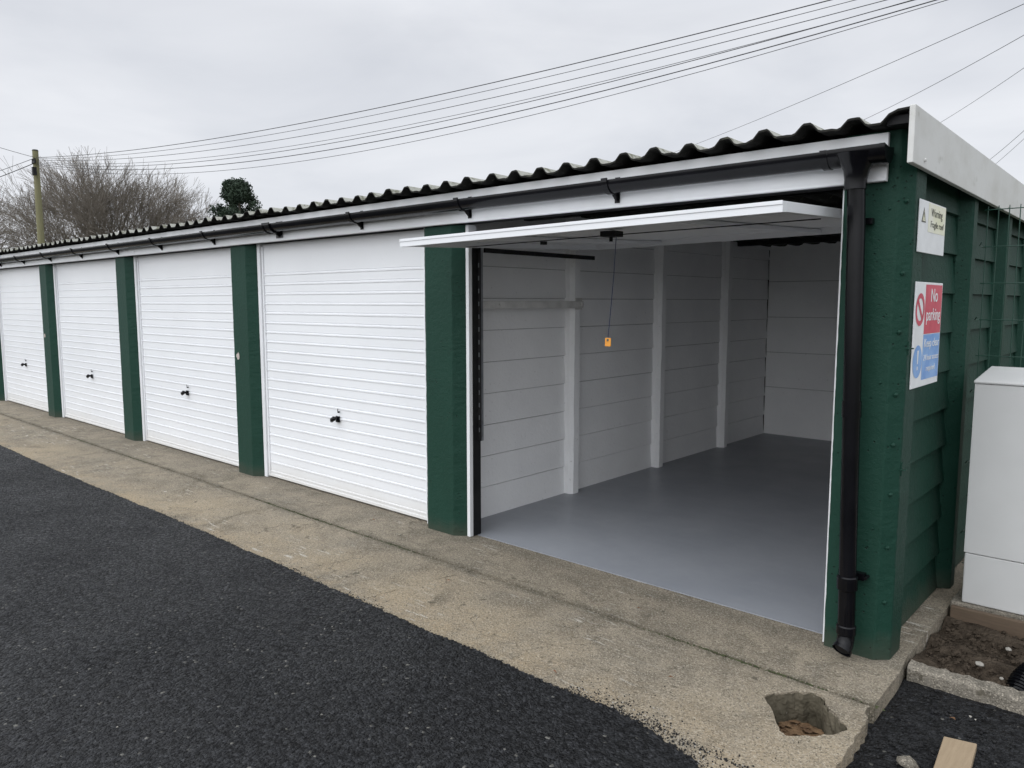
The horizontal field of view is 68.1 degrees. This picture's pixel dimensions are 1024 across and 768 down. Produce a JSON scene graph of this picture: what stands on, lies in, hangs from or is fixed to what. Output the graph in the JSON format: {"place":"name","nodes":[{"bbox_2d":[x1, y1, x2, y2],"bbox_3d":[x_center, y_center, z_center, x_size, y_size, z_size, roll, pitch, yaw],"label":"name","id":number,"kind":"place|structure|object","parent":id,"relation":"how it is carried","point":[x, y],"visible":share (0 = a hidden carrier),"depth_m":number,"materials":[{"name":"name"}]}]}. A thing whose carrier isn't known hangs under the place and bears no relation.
{"place":"outdoors","nodes":[
{"label":"outdoors","id":0,"kind":"place"},
{"bbox_2d":[0,401,963,767],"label":"concrete apron","id":1,"kind":"object","parent":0,"point":[590,641],"visible":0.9,"depth_m":3.99,"materials":[{"name":"beige concrete"}]},
{"bbox_2d":[74,438,884,710],"bbox_3d":[-1.891,0.962,6.017,9.072,0.008,0.052,6,8,42],"label":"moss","id":2,"kind":"object","parent":1,"relation":"on","point":[723,655],"visible":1,"depth_m":3.58,"materials":[{"name":"green plant"}]},
{"bbox_2d":[0,104,1023,659],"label":"garage block","id":3,"kind":"structure","parent":1,"relation":"on","point":[684,370],"depth_m":5.75,"materials":[{"name":"paint"}]},
{"bbox_2d":[0,266,48,411],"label":"door","id":4,"kind":"structure","parent":3,"relation":"in","point":[20,293],"depth_m":11.48,"materials":[{"name":"white paint"}]},
{"bbox_2d":[55,259,124,433],"bbox_3d":[-5.394,-0.506,9.666,2.186,2.087,0.105,6,8,42],"label":"door","id":5,"kind":"structure","parent":3,"relation":"in","point":[86,291],"depth_m":9.67,"materials":[{"name":"white paint"}]},
{"bbox_2d":[137,248,238,465],"bbox_3d":[-3.410,-0.313,7.890,2.186,2.087,0.105,6,8,42],"label":"door","id":6,"kind":"structure","parent":3,"relation":"in","point":[186,306],"depth_m":7.85,"materials":[{"name":"white paint"}]},
{"bbox_2d":[261,229,426,519],"bbox_3d":[-1.426,-0.120,6.114,2.186,2.087,0.105,6,8,42],"label":"door","id":7,"kind":"structure","parent":3,"relation":"in","point":[344,317],"depth_m":6.02,"materials":[{"name":"white paint"}]},
{"bbox_2d":[399,200,841,346],"bbox_3d":[0.859,-0.605,4.510,2.332,0.718,1.989,6,8,42],"label":"door","id":8,"kind":"structure","parent":3,"relation":"in","point":[780,218],"depth_m":4.16,"materials":[{"name":"white paint"}]},
{"bbox_2d":[909,282,942,389],"bbox_3d":[1.889,-0.226,3.452,0.008,0.468,0.455,6,8,42],"label":"parking sign","id":9,"kind":"object","parent":3,"relation":"attached to","point":[926,331],"visible":1,"depth_m":3.42,"materials":[{"name":"white plastic"}]},
{"bbox_2d":[916,198,945,255],"bbox_3d":[1.877,-0.694,3.388,0.008,0.223,0.440,6,8,42],"label":"warning sign","id":10,"kind":"object","parent":3,"relation":"attached to","point":[931,228],"visible":1,"depth_m":3.36,"materials":[{"name":"white plastic"}]},
{"bbox_2d":[960,204,1023,562],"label":"fence","id":11,"kind":"object","parent":3,"relation":"attached to","point":[1004,283],"visible":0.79,"depth_m":4.15,"materials":[{"name":"green wood"}]},
{"bbox_2d":[765,692,846,734],"bbox_3d":[1.141,1.386,2.990,0.261,0.186,0.328,0,6,1],"label":"drain pit","id":12,"kind":"object","parent":1,"relation":"in","point":[811,709],"visible":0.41,"depth_m":3.13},
{"bbox_2d":[778,720,823,735],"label":"dirt","id":13,"kind":"structure","parent":12,"relation":"in","point":[787,728],"depth_m":3.08,"materials":[{"name":"brown soil"}]},
{"bbox_2d":[949,588,1023,620],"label":"cabinet base","id":14,"kind":"object","parent":1,"relation":"on","point":[957,599],"visible":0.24,"depth_m":3.91,"materials":[{"name":"concrete"}]},
{"bbox_2d":[962,366,1023,614],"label":"utility cabinet","id":15,"kind":"object","parent":14,"relation":"on","point":[993,574],"visible":1,"depth_m":3.83,"materials":[{"name":"white plastic"}]},
{"bbox_2d":[0,445,1023,767],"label":"asphalt","id":16,"kind":"structure","parent":0,"point":[444,703],"depth_m":3.22,"materials":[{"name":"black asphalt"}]},
{"bbox_2d":[896,756,918,767],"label":"stone","id":17,"kind":"object","parent":16,"relation":"on","point":[907,761],"visible":1,"depth_m":2.73,"materials":[{"name":"stone"}]},
{"bbox_2d":[934,737,976,767],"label":"wood offcut","id":18,"kind":"object","parent":16,"relation":"on","point":[954,753],"visible":1,"depth_m":2.74,"materials":[{"name":"beige wood"}]},
{"bbox_2d":[907,660,1023,714],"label":"kerb","id":19,"kind":"structure","parent":16,"relation":"on","point":[1011,699],"depth_m":3.22,"materials":[{"name":"concrete"}]},
{"bbox_2d":[0,0,1023,248],"label":"sky","id":20,"kind":"structure","parent":0,"point":[100,76],"materials":[{"name":"white"}]},
{"bbox_2d":[910,615,1023,686],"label":"soil","id":21,"kind":"structure","parent":0,"point":[996,637],"depth_m":3.60,"materials":[{"name":"brown soil"}]},
{"bbox_2d":[975,661,983,666],"bbox_3d":[2.122,1.272,3.440,0.036,0.023,0.031,6,8,42],"label":"stone","id":22,"kind":"object","parent":21,"relation":"on","point":[979,663],"visible":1,"depth_m":3.43,"materials":[{"name":"white stone"}]},
{"bbox_2d":[950,604,1023,638],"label":"timber edging","id":23,"kind":"object","parent":21,"relation":"on","point":[1011,627],"visible":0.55,"depth_m":3.85,"materials":[{"name":"brown wood"}]},
{"bbox_2d":[1006,662,1023,690],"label":"drainage pipe","id":24,"kind":"object","parent":21,"relation":"on","point":[1015,680],"visible":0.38,"depth_m":3.25,"materials":[{"name":"black plastic"}]},
{"label":"ground","id":25,"kind":"structure","parent":0,"visible":0},
{"bbox_2d":[0,182,26,249],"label":"bare tree","id":26,"kind":"object","parent":25,"relation":"on","point":[7,228],"visible":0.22,"depth_m":44.99,"materials":[{"name":"brown plant"}]},
{"bbox_2d":[32,149,44,243],"bbox_3d":[-20.349,-5.844,32.730,0.312,8.350,0.532,-1,6,-9],"label":"telegraph pole","id":27,"kind":"object","parent":25,"relation":"on","point":[38,205],"visible":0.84,"depth_m":32.52,"materials":[{"name":"brown wood"}]},
{"bbox_2d":[36,0,830,157],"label":"overhead wire","id":28,"kind":"object","parent":27,"relation":"attached to","point":[483,84],"visible":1,"depth_m":15.36,"materials":[{"name":"grey metal"}]},
{"bbox_2d":[52,0,854,158],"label":"overhead wire","id":29,"kind":"object","parent":27,"relation":"attached to","point":[491,89],"visible":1,"depth_m":15.35,"materials":[{"name":"grey metal"}]},
{"bbox_2d":[43,0,885,160],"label":"overhead wire","id":30,"kind":"object","parent":27,"relation":"attached to","point":[497,96],"visible":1,"depth_m":15.15,"materials":[{"name":"grey metal"}]},
{"bbox_2d":[37,0,911,166],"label":"overhead wire","id":31,"kind":"object","parent":27,"relation":"attached to","point":[529,101],"visible":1,"depth_m":14.69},
{"bbox_2d":[37,0,913,163],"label":"overhead wire","id":32,"kind":"object","parent":27,"relation":"attached to","point":[494,106],"visible":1,"depth_m":15.31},
{"bbox_2d":[40,0,936,169],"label":"overhead wire","id":33,"kind":"object","parent":27,"relation":"attached to","point":[545,104],"visible":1,"depth_m":14.38,"materials":[{"name":"grey metal"}]},
{"bbox_2d":[39,0,946,173],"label":"overhead wire","id":34,"kind":"object","parent":27,"relation":"attached to","point":[562,107],"visible":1,"depth_m":14.10,"materials":[{"name":"grey metal"}]},
{"bbox_2d":[0,145,218,248],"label":"bare tree","id":35,"kind":"object","parent":25,"relation":"on","point":[87,195],"visible":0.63,"depth_m":41.19,"materials":[{"name":"brown plant"}]},
{"bbox_2d":[158,195,209,224],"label":"bare tree","id":36,"kind":"object","parent":25,"relation":"on","point":[175,220],"visible":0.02,"depth_m":41.69,"materials":[{"name":"brown plant"}]},
{"bbox_2d":[207,177,262,216],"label":"evergreen tree","id":37,"kind":"object","parent":25,"relation":"on","point":[236,193],"visible":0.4,"depth_m":40.85,"materials":[{"name":"green plant"}]},
{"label":"telegraph pole","id":38,"kind":"object","parent":25,"relation":"on","visible":0},
{"bbox_2d":[676,4,1022,151],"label":"overhead wire","id":39,"kind":"object","parent":38,"relation":"attached to","point":[880,67],"visible":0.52,"depth_m":15.01,"materials":[{"name":"grey metal"}]},
{"bbox_2d":[864,35,1023,119],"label":"overhead wire","id":40,"kind":"object","parent":38,"relation":"attached to","point":[950,75],"visible":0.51,"depth_m":15.53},
{"bbox_2d":[943,68,1023,120],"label":"overhead wire","id":41,"kind":"object","parent":38,"relation":"attached to","point":[986,93],"visible":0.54,"depth_m":17.08,"materials":[{"name":"grey metal"}]}
]}

